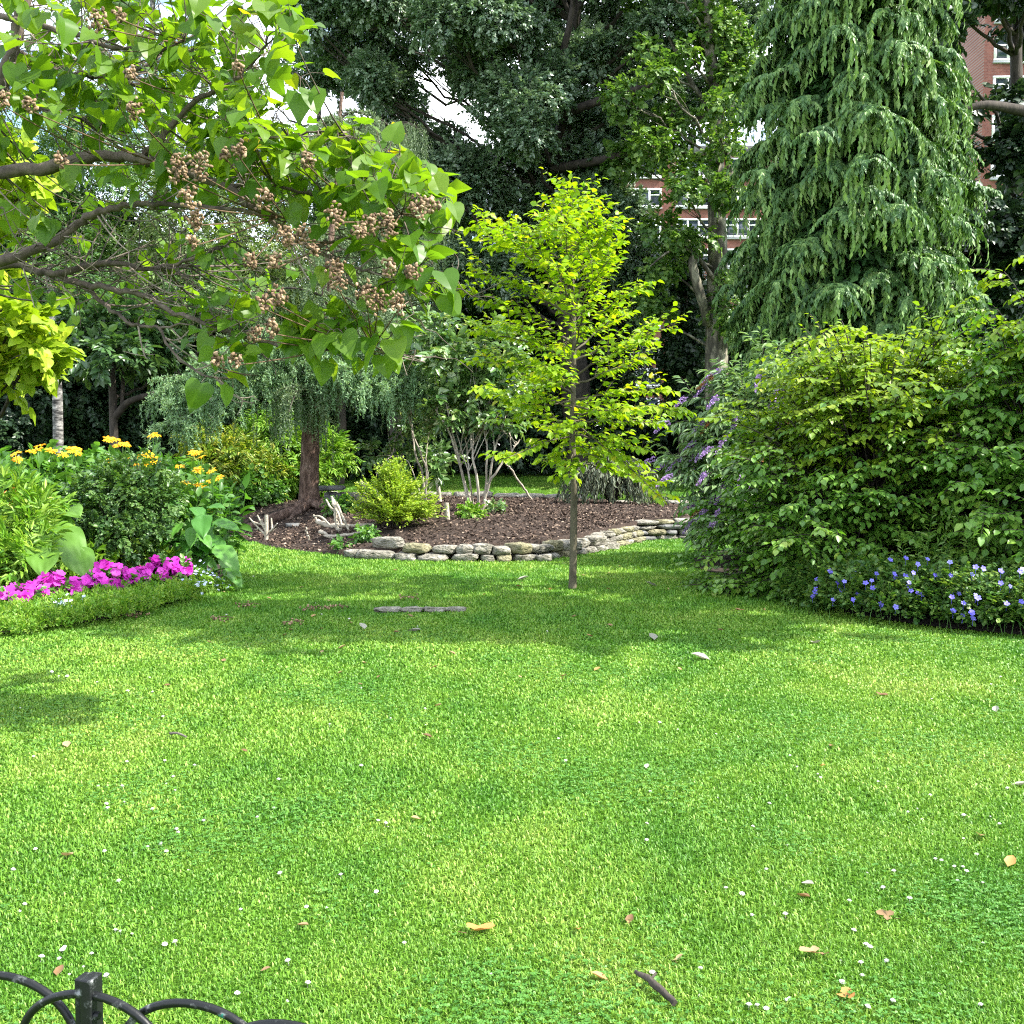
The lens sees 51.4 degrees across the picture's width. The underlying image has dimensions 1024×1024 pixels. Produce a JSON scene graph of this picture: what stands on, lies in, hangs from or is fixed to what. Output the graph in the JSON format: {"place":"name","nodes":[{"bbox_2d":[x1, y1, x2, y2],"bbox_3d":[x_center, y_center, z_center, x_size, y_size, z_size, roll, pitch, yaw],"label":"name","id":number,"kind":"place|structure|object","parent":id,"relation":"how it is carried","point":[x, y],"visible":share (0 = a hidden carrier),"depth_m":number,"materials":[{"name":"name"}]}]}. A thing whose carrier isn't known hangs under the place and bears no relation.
{"place":"outdoors","nodes":[
{"label":"outdoors","id":0,"kind":"place"},
{"bbox_2d":[0,520,222,632],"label":"planting soil","id":1,"kind":"structure","parent":0,"point":[218,572],"depth_m":10.07,"materials":[{"name":"brown soil"}]},
{"bbox_2d":[0,589,21,605],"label":"magenta bedding plant","id":2,"kind":"object","parent":1,"relation":"on","point":[4,595],"visible":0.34,"depth_m":9.54,"materials":[{"name":"pink plant"}]},
{"bbox_2d":[0,575,43,602],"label":"magenta bedding plant","id":3,"kind":"object","parent":1,"relation":"on","point":[7,589],"visible":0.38,"depth_m":9.65,"materials":[{"name":"pink plant"}]},
{"bbox_2d":[9,582,49,599],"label":"magenta bedding plant","id":4,"kind":"object","parent":1,"relation":"on","point":[31,586],"visible":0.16,"depth_m":9.78,"materials":[{"name":"pink plant"}]},
{"bbox_2d":[8,444,68,567],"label":"yellow daisy plant","id":5,"kind":"object","parent":1,"relation":"on","point":[39,459],"visible":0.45,"depth_m":12.10,"materials":[{"name":"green plant"}]},
{"bbox_2d":[0,463,83,585],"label":"leafy perennial","id":6,"kind":"object","parent":1,"relation":"on","point":[29,502],"visible":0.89,"depth_m":10.49,"materials":[{"name":"green plant"}]},
{"bbox_2d":[0,122,85,423],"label":"golden catalpa","id":7,"kind":"object","parent":1,"relation":"on","point":[33,354],"visible":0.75,"depth_m":10.09,"materials":[{"name":"yellow plant"}]},
{"bbox_2d":[25,578,63,594],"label":"magenta bedding plant","id":8,"kind":"object","parent":1,"relation":"on","point":[27,584],"visible":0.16,"depth_m":9.96,"materials":[{"name":"pink plant"}]},
{"bbox_2d":[10,503,94,576],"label":"giant leaved plant","id":9,"kind":"object","parent":1,"relation":"on","point":[78,555],"visible":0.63,"depth_m":10.55,"materials":[{"name":"green plant"}]},
{"bbox_2d":[32,570,73,603],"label":"magenta bedding plant","id":10,"kind":"object","parent":1,"relation":"on","point":[55,578],"visible":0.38,"depth_m":10.03,"materials":[{"name":"pink plant"}]},
{"bbox_2d":[0,439,135,520],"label":"plant","id":11,"kind":"object","parent":1,"relation":"on","point":[90,455],"visible":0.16,"depth_m":12.97,"materials":[{"name":"green plant"}]},
{"bbox_2d":[36,446,102,522],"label":"yellow daisy plant","id":12,"kind":"object","parent":1,"relation":"on","point":[77,459],"visible":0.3,"depth_m":12.47,"materials":[{"name":"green plant"}]},
{"bbox_2d":[62,576,90,595],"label":"magenta bedding plant","id":13,"kind":"object","parent":1,"relation":"on","point":[74,584],"visible":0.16,"depth_m":10.23,"materials":[{"name":"pink plant"}]},
{"bbox_2d":[68,571,107,594],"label":"magenta bedding plant","id":14,"kind":"object","parent":1,"relation":"on","point":[85,580],"visible":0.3,"depth_m":10.35,"materials":[{"name":"pink plant"}]},
{"bbox_2d":[80,564,111,588],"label":"magenta bedding plant","id":15,"kind":"object","parent":1,"relation":"on","point":[104,577],"visible":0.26,"depth_m":10.45,"materials":[{"name":"pink plant"}]},
{"bbox_2d":[86,532,120,570],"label":"lance leaved plant","id":16,"kind":"object","parent":1,"relation":"on","point":[101,549],"visible":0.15,"depth_m":11.46,"materials":[{"name":"green plant"}]},
{"bbox_2d":[0,568,217,635],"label":"edging foliage","id":17,"kind":"object","parent":1,"relation":"on","point":[19,616],"visible":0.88,"depth_m":9.59,"materials":[{"name":"green plant"}]},
{"bbox_2d":[90,559,137,587],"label":"magenta bedding plant","id":18,"kind":"object","parent":1,"relation":"on","point":[105,564],"visible":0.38,"depth_m":10.56,"materials":[{"name":"pink plant"}]},
{"bbox_2d":[41,280,202,449],"bbox_3d":[-7.678,-2.010,19.936,3.777,4.709,2.672,0,4,0],"label":"magnolia tree","id":19,"kind":"object","parent":1,"relation":"on","point":[105,339],"visible":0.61,"depth_m":19.47,"materials":[{"name":"green plant"}]},
{"bbox_2d":[57,441,196,568],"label":"leaved shrub","id":20,"kind":"object","parent":1,"relation":"on","point":[131,502],"visible":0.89,"depth_m":11.71,"materials":[{"name":"green plant"}]},
{"bbox_2d":[113,569,141,589],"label":"magenta bedding plant","id":21,"kind":"object","parent":1,"relation":"on","point":[119,578],"visible":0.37,"depth_m":10.68,"materials":[{"name":"purple plant"}]},
{"bbox_2d":[112,534,168,567],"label":"lance leaved plant","id":22,"kind":"object","parent":1,"relation":"on","point":[146,556],"visible":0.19,"depth_m":11.82,"materials":[{"name":"green plant"}]},
{"bbox_2d":[102,436,184,545],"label":"yellow daisy plant","id":23,"kind":"object","parent":1,"relation":"on","point":[112,449],"visible":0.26,"depth_m":12.55,"materials":[{"name":"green plant"}]},
{"bbox_2d":[135,564,163,583],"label":"magenta bedding plant","id":24,"kind":"object","parent":1,"relation":"on","point":[144,572],"visible":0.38,"depth_m":10.94,"materials":[{"name":"pink plant"}]},
{"bbox_2d":[141,553,176,584],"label":"magenta bedding plant","id":25,"kind":"object","parent":1,"relation":"on","point":[155,563],"visible":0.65,"depth_m":11.07,"materials":[{"name":"pink plant"}]},
{"bbox_2d":[145,540,189,561],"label":"lance leaved plant","id":26,"kind":"object","parent":1,"relation":"on","point":[173,551],"visible":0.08,"depth_m":12.13,"materials":[{"name":"green plant"}]},
{"bbox_2d":[141,432,204,556],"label":"yellow daisy plant","id":27,"kind":"object","parent":1,"relation":"on","point":[199,488],"visible":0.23,"depth_m":12.67,"materials":[{"name":"green plant"}]},
{"bbox_2d":[135,446,232,561],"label":"leafy perennial","id":28,"kind":"object","parent":1,"relation":"on","point":[189,469],"visible":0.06,"depth_m":13.81,"materials":[{"name":"green plant"}]},
{"bbox_2d":[169,551,201,596],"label":"magenta bedding plant","id":29,"kind":"object","parent":1,"relation":"on","point":[182,562],"visible":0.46,"depth_m":11.26,"materials":[{"name":"pink plant"}]},
{"bbox_2d":[156,501,241,587],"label":"ribbed leaf plant","id":30,"kind":"object","parent":1,"relation":"on","point":[200,539],"visible":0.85,"depth_m":11.84,"materials":[{"name":"green plant"}]},
{"bbox_2d":[169,467,255,575],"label":"yellow daisy plant","id":31,"kind":"object","parent":1,"relation":"on","point":[231,541],"visible":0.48,"depth_m":13.02,"materials":[{"name":"green plant"}]},
{"bbox_2d":[175,450,249,563],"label":"yellow daisy plant","id":32,"kind":"object","parent":1,"relation":"on","point":[192,486],"visible":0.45,"depth_m":13.10,"materials":[{"name":"green plant"}]},
{"bbox_2d":[236,0,357,217],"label":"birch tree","id":33,"kind":"object","parent":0,"point":[283,112],"visible":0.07,"depth_m":36.07,"materials":[{"name":"green plant"}]},
{"bbox_2d":[0,0,776,444],"label":"sky","id":34,"kind":"structure","parent":0,"point":[446,112],"materials":[{"name":"white"}]},
{"bbox_2d":[0,459,1023,1023],"bbox_3d":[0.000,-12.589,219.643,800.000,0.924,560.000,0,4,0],"label":"lawn","id":35,"kind":"structure","parent":0,"point":[452,685],"depth_m":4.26,"materials":[{"name":"green plant"}]},
{"bbox_2d":[3,227,119,455],"bbox_3d":[-10.069,-3.112,24.087,2.826,6.390,1.986,-2,4,-31],"label":"birch tree","id":36,"kind":"object","parent":35,"relation":"on","point":[57,408],"visible":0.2,"depth_m":23.82,"materials":[{"name":"green plant"}]},
{"bbox_2d":[0,142,162,471],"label":"evergreen shrub","id":37,"kind":"object","parent":35,"relation":"on","point":[26,432],"visible":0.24,"depth_m":29.38,"materials":[{"name":"green plant"}]},
{"bbox_2d":[0,84,168,450],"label":"bushy tree","id":38,"kind":"object","parent":35,"relation":"on","point":[45,146],"visible":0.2,"depth_m":29.47,"materials":[{"name":"green plant"}]},
{"bbox_2d":[0,0,221,280],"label":"birch tree","id":39,"kind":"object","parent":35,"relation":"on","point":[152,6],"visible":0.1,"depth_m":32.05,"materials":[{"name":"green plant"}]},
{"bbox_2d":[4,207,220,459],"bbox_3d":[-11.976,-5.001,32.435,8.189,9.430,7.418,0,4,0],"label":"evergreen shrub","id":40,"kind":"object","parent":35,"relation":"on","point":[126,415],"visible":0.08,"depth_m":30.56,"materials":[{"name":"green plant"}]},
{"bbox_2d":[0,971,305,1023],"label":"hoop fence","id":41,"kind":"object","parent":35,"relation":"on","point":[89,995],"visible":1,"depth_m":2.20,"materials":[{"name":"black metal"}]},
{"bbox_2d":[182,575,218,602],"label":"blue bedding plant","id":42,"kind":"object","parent":35,"relation":"on","point":[200,582],"visible":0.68,"depth_m":10.96,"materials":[{"name":"green plant"}]},
{"bbox_2d":[193,566,229,592],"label":"blue bedding plant","id":43,"kind":"object","parent":35,"relation":"on","point":[219,581],"visible":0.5,"depth_m":11.68,"materials":[{"name":"green plant"}]},
{"bbox_2d":[152,254,271,443],"bbox_3d":[-7.293,-3.239,26.074,2.871,6.344,2.603,0,4,0],"label":"birch tree","id":44,"kind":"object","parent":35,"relation":"on","point":[206,285],"visible":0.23,"depth_m":25.79,"materials":[{"name":"green plant"}]},
{"bbox_2d":[125,238,301,458],"bbox_3d":[-9.196,-4.651,33.735,6.570,8.257,6.361,2,4,28],"label":"evergreen shrub","id":45,"kind":"object","parent":35,"relation":"on","point":[229,421],"visible":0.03,"depth_m":31.93,"materials":[{"name":"green plant"}]},
{"bbox_2d":[97,114,339,461],"bbox_3d":[-7.775,-5.674,28.985,7.013,10.526,4.746,0,4,0],"label":"bushy tree","id":46,"kind":"object","parent":35,"relation":"on","point":[208,231],"visible":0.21,"depth_m":28.12,"materials":[{"name":"green plant"}]},
{"bbox_2d":[171,414,298,502],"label":"garden shrub","id":47,"kind":"object","parent":35,"relation":"on","point":[216,456],"visible":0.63,"depth_m":22.60,"materials":[{"name":"green plant"}]},
{"bbox_2d":[0,0,513,414],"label":"paulownia tree","id":48,"kind":"object","parent":35,"relation":"on","point":[356,201],"visible":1,"depth_m":6.02,"materials":[{"name":"green plant"}]},
{"bbox_2d":[217,460,299,517],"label":"garden shrub","id":49,"kind":"object","parent":35,"relation":"on","point":[269,495],"visible":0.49,"depth_m":22.29,"materials":[{"name":"green plant"}]},
{"bbox_2d":[236,399,367,500],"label":"garden shrub","id":50,"kind":"object","parent":35,"relation":"on","point":[327,471],"visible":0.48,"depth_m":23.58,"materials":[{"name":"green plant"}]},
{"bbox_2d":[257,122,477,483],"bbox_3d":[-4.089,-6.433,32.181,7.232,11.147,4.702,-1,4,-9],"label":"bushy tree","id":51,"kind":"object","parent":35,"relation":"on","point":[342,418],"visible":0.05,"depth_m":31.78,"materials":[{"name":"green plant"}]},
{"bbox_2d":[355,549,394,559],"bbox_3d":[-1.906,0.604,15.019,0.611,0.159,0.299,0,4,-6],"label":"stone","id":52,"kind":"object","parent":35,"relation":"on","point":[370,554],"visible":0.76,"depth_m":14.89,"materials":[{"name":"stone"}]},
{"bbox_2d":[374,606,401,612],"bbox_3d":[-1.171,0.940,10.230,0.318,0.057,0.109,0,4,0],"label":"stone","id":53,"kind":"object","parent":35,"relation":"on","point":[384,609],"visible":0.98,"depth_m":10.19,"materials":[{"name":"stone"}]},
{"bbox_2d":[317,116,468,474],"bbox_3d":[-2.956,-4.967,26.709,3.887,9.616,4.003,0,4,0],"label":"weeping conifer","id":54,"kind":"object","parent":35,"relation":"on","point":[404,142],"visible":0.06,"depth_m":26.36,"materials":[{"name":"green plant"}]},
{"bbox_2d":[302,319,493,479],"bbox_3d":[-4.297,-3.851,35.007,6.991,6.465,6.150,-3,5,-39],"label":"evergreen shrub","id":55,"kind":"object","parent":35,"relation":"on","point":[366,428],"visible":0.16,"depth_m":32.91,"materials":[{"name":"green plant"}]},
{"bbox_2d":[215,490,696,558],"bbox_3d":[-1.514,0.044,21.311,9.525,0.571,11.604,-3,5,-40],"label":"mulch bed","id":56,"kind":"object","parent":35,"relation":"on","point":[475,531],"visible":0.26,"depth_m":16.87,"materials":[{"name":"brown wood"}]},
{"bbox_2d":[249,515,277,540],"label":"dead shrub","id":57,"kind":"object","parent":56,"relation":"on","point":[265,526],"visible":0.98,"depth_m":17.64,"materials":[{"name":"brown wood"}]},
{"bbox_2d":[139,92,451,531],"bbox_3d":[-3.889,-3.673,19.743,5.531,8.101,4.173,0,4,0],"label":"weeping larch","id":58,"kind":"object","parent":56,"relation":"on","point":[304,399],"visible":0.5,"depth_m":18.84,"materials":[{"name":"green plant"}]},
{"bbox_2d":[324,492,341,501],"bbox_3d":[-3.437,-0.240,20.773,0.465,0.323,0.438,0,4,0],"label":"stone","id":59,"kind":"object","parent":56,"relation":"on","point":[327,494],"visible":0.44,"depth_m":20.61,"materials":[{"name":"stone"}]},
{"bbox_2d":[319,485,345,490],"bbox_3d":[-3.524,-0.464,20.608,0.574,0.110,0.460,0,4,0],"label":"stone","id":60,"kind":"object","parent":59,"relation":"on","point":[332,488],"visible":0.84,"depth_m":20.43,"materials":[{"name":"stone"}]},
{"bbox_2d":[326,496,349,531],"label":"dead branch","id":61,"kind":"object","parent":56,"relation":"on","point":[336,506],"visible":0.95,"depth_m":17.11,"materials":[{"name":"grey wood"}]},
{"bbox_2d":[320,493,360,517],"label":"plant","id":62,"kind":"object","parent":56,"relation":"on","point":[343,503],"visible":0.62,"depth_m":18.55,"materials":[{"name":"green plant"}]},
{"bbox_2d":[328,534,352,552],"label":"plant","id":63,"kind":"object","parent":56,"relation":"on","point":[338,545],"visible":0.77,"depth_m":15.55,"materials":[{"name":"green plant"}]},
{"bbox_2d":[313,499,376,527],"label":"dead branch","id":64,"kind":"object","parent":56,"relation":"on","point":[325,523],"visible":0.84,"depth_m":17.40,"materials":[{"name":"grey wood"}]},
{"bbox_2d":[348,522,382,544],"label":"plant","id":65,"kind":"object","parent":56,"relation":"on","point":[366,532],"visible":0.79,"depth_m":15.82,"materials":[{"name":"green plant"}]},
{"bbox_2d":[371,536,404,548],"bbox_3d":[-1.757,0.440,15.206,0.543,0.176,0.251,2,4,29],"label":"stone","id":66,"kind":"object","parent":56,"relation":"on","point":[388,542],"visible":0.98,"depth_m":15.08,"materials":[{"name":"stone"}]},
{"bbox_2d":[345,452,450,527],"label":"yellow green bush","id":67,"kind":"object","parent":56,"relation":"on","point":[396,505],"visible":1,"depth_m":16.44,"materials":[{"name":"green plant"}]},
{"bbox_2d":[347,332,469,499],"bbox_3d":[-1.949,-1.818,20.191,2.278,3.504,1.939,0,4,0],"label":"camellia shrub","id":68,"kind":"object","parent":56,"relation":"on","point":[438,467],"visible":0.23,"depth_m":20.28,"materials":[{"name":"green plant"}]},
{"bbox_2d":[387,304,548,509],"bbox_3d":[-0.754,-1.822,18.673,2.931,3.734,1.880,0,4,0],"label":"camellia shrub","id":69,"kind":"object","parent":56,"relation":"on","point":[454,392],"visible":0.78,"depth_m":18.38,"materials":[{"name":"green plant"}]},
{"bbox_2d":[454,498,489,519],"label":"plant","id":70,"kind":"object","parent":56,"relation":"on","point":[462,511],"visible":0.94,"depth_m":17.16,"materials":[{"name":"green plant"}]},
{"bbox_2d":[484,497,507,513],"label":"plant","id":71,"kind":"object","parent":56,"relation":"on","point":[500,505],"visible":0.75,"depth_m":18.18,"materials":[{"name":"green plant"}]},
{"bbox_2d":[411,491,581,498],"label":"dry stone wall","id":72,"kind":"structure","parent":56,"relation":"on","point":[490,493],"depth_m":24.01,"materials":[{"name":"stone"}]},
{"bbox_2d":[553,449,669,504],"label":"weeping shrub","id":73,"kind":"object","parent":56,"relation":"on","point":[595,482],"visible":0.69,"depth_m":20.96,"materials":[{"name":"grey plant"}]},
{"bbox_2d":[458,923,494,933],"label":"fallen leaf","id":74,"kind":"object","parent":35,"relation":"on","point":[482,926],"visible":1,"depth_m":3.50,"materials":[{"name":"beige plant"}]},
{"bbox_2d":[408,298,563,476],"bbox_3d":[-1.500,-4.247,35.566,7.237,7.129,5.379,0,4,0],"label":"evergreen shrub","id":75,"kind":"object","parent":35,"relation":"on","point":[521,465],"visible":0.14,"depth_m":34.07,"materials":[{"name":"green plant"}]},
{"bbox_2d":[394,535,606,561],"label":"dry stone wall","id":76,"kind":"structure","parent":35,"relation":"on","point":[521,551],"depth_m":14.81,"materials":[{"name":"stone"}]},
{"bbox_2d":[0,630,1023,1023],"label":"clover leaves","id":77,"kind":"object","parent":35,"relation":"on","point":[656,978],"visible":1,"depth_m":4.19,"materials":[{"name":"green plant"}]},
{"bbox_2d":[278,0,773,477],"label":"oak tree","id":78,"kind":"object","parent":35,"relation":"on","point":[541,106],"visible":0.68,"depth_m":31.35,"materials":[{"name":"green plant"}]},
{"bbox_2d":[438,167,696,588],"bbox_3d":[0.568,-1.431,11.742,2.748,4.696,2.191,0,4,0],"label":"young tree","id":79,"kind":"object","parent":35,"relation":"on","point":[570,242],"visible":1,"depth_m":11.48,"materials":[{"name":"green plant"}]},
{"bbox_2d":[501,267,670,465],"bbox_3d":[2.135,-5.215,35.950,6.847,8.582,6.719,0,4,0],"label":"evergreen shrub","id":80,"kind":"object","parent":35,"relation":"on","point":[628,375],"visible":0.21,"depth_m":34.68,"materials":[{"name":"green plant"}]},
{"bbox_2d":[591,525,645,549],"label":"dry stone wall","id":81,"kind":"structure","parent":35,"relation":"on","point":[625,536],"depth_m":17.16,"materials":[{"name":"stone"}]},
{"bbox_2d":[634,970,677,1005],"bbox_3d":[0.424,1.377,3.101,0.042,0.035,0.193,-2,4,-27],"label":"stick","id":82,"kind":"object","parent":35,"relation":"on","point":[654,984],"visible":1,"depth_m":3.08,"materials":[{"name":"brown wood"}]},
{"bbox_2d":[631,518,697,540],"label":"dry stone wall","id":83,"kind":"structure","parent":35,"relation":"on","point":[666,527],"depth_m":18.10,"materials":[{"name":"stone"}]},
{"bbox_2d":[625,327,728,468],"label":"evergreen shrub","id":84,"kind":"object","parent":35,"relation":"on","point":[670,446],"visible":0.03,"depth_m":36.62,"materials":[{"name":"green plant"}]},
{"bbox_2d":[648,233,707,474],"bbox_3d":[5.470,-4.809,32.768,2.668,7.631,2.472,4,5,45],"label":"ivy clad trunk","id":85,"kind":"object","parent":35,"relation":"on","point":[683,354],"visible":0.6,"depth_m":32.21,"materials":[{"name":"green plant"}]},
{"bbox_2d":[594,0,768,481],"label":"plane tree","id":86,"kind":"object","parent":35,"relation":"on","point":[713,36],"visible":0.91,"depth_m":29.73,"materials":[{"name":"green plant"}]},
{"bbox_2d":[623,145,778,403],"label":"apartment building","id":87,"kind":"structure","parent":35,"relation":"on","point":[652,185],"depth_m":98.44,"materials":[{"name":"red brick"}]},
{"bbox_2d":[633,188,661,208],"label":"window","id":88,"kind":"structure","parent":87,"relation":"in","point":[649,196],"depth_m":98.31,"materials":[{"name":"white paint"}]},
{"bbox_2d":[678,218,707,236],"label":"window","id":89,"kind":"structure","parent":87,"relation":"in","point":[695,222],"depth_m":98.48,"materials":[{"name":"white paint"}]},
{"bbox_2d":[726,218,758,238],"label":"window","id":90,"kind":"structure","parent":87,"relation":"in","point":[730,233],"depth_m":98.50,"materials":[{"name":"white paint"}]},
{"bbox_2d":[712,0,1002,420],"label":"weeping cypress","id":91,"kind":"object","parent":35,"relation":"on","point":[858,192],"visible":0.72,"depth_m":23.05,"materials":[{"name":"green plant"}]},
{"bbox_2d":[728,298,1023,427],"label":"evergreen shrub","id":92,"kind":"object","parent":35,"relation":"on","point":[744,344],"depth_m":32.15,"materials":[{"name":"green plant"}]},
{"bbox_2d":[930,0,1023,354],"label":"dark tree","id":93,"kind":"object","parent":35,"relation":"on","point":[1003,226],"visible":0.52,"depth_m":31.09,"materials":[{"name":"green plant"}]},
{"bbox_2d":[937,15,1023,269],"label":"apartment building","id":94,"kind":"structure","parent":35,"relation":"on","point":[986,61],"depth_m":82.28,"materials":[{"name":"red brick"}]},
{"bbox_2d":[992,38,1023,63],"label":"window","id":95,"kind":"structure","parent":94,"relation":"in","point":[1000,57],"depth_m":81.82,"materials":[{"name":"white paint"}]},
{"bbox_2d":[993,76,1023,100],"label":"window","id":96,"kind":"structure","parent":94,"relation":"in","point":[996,79],"depth_m":81.98,"materials":[{"name":"white paint"}]},
{"bbox_2d":[694,551,1023,634],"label":"planting soil","id":97,"kind":"structure","parent":0,"point":[935,622],"depth_m":9.64,"materials":[{"name":"brown soil"}]},
{"bbox_2d":[638,326,821,561],"bbox_3d":[3.395,-0.845,14.498,3.393,3.278,2.880,0,4,0],"label":"buddleia shrub","id":98,"kind":"object","parent":97,"relation":"on","point":[703,430],"visible":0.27,"depth_m":14.25,"materials":[{"name":"green plant"}]},
{"bbox_2d":[666,293,1023,613],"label":"hazel shrub","id":99,"kind":"object","parent":97,"relation":"on","point":[846,454],"visible":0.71,"depth_m":11.02,"materials":[{"name":"green plant"}]},
{"bbox_2d":[770,501,1023,635],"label":"geranium plant","id":100,"kind":"object","parent":97,"relation":"on","point":[990,591],"visible":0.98,"depth_m":9.54,"materials":[{"name":"green plant"}]},
{"bbox_2d":[884,255,1023,617],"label":"hazel shrub","id":101,"kind":"object","parent":97,"relation":"on","point":[999,418],"visible":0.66,"depth_m":10.28,"materials":[{"name":"green plant"}]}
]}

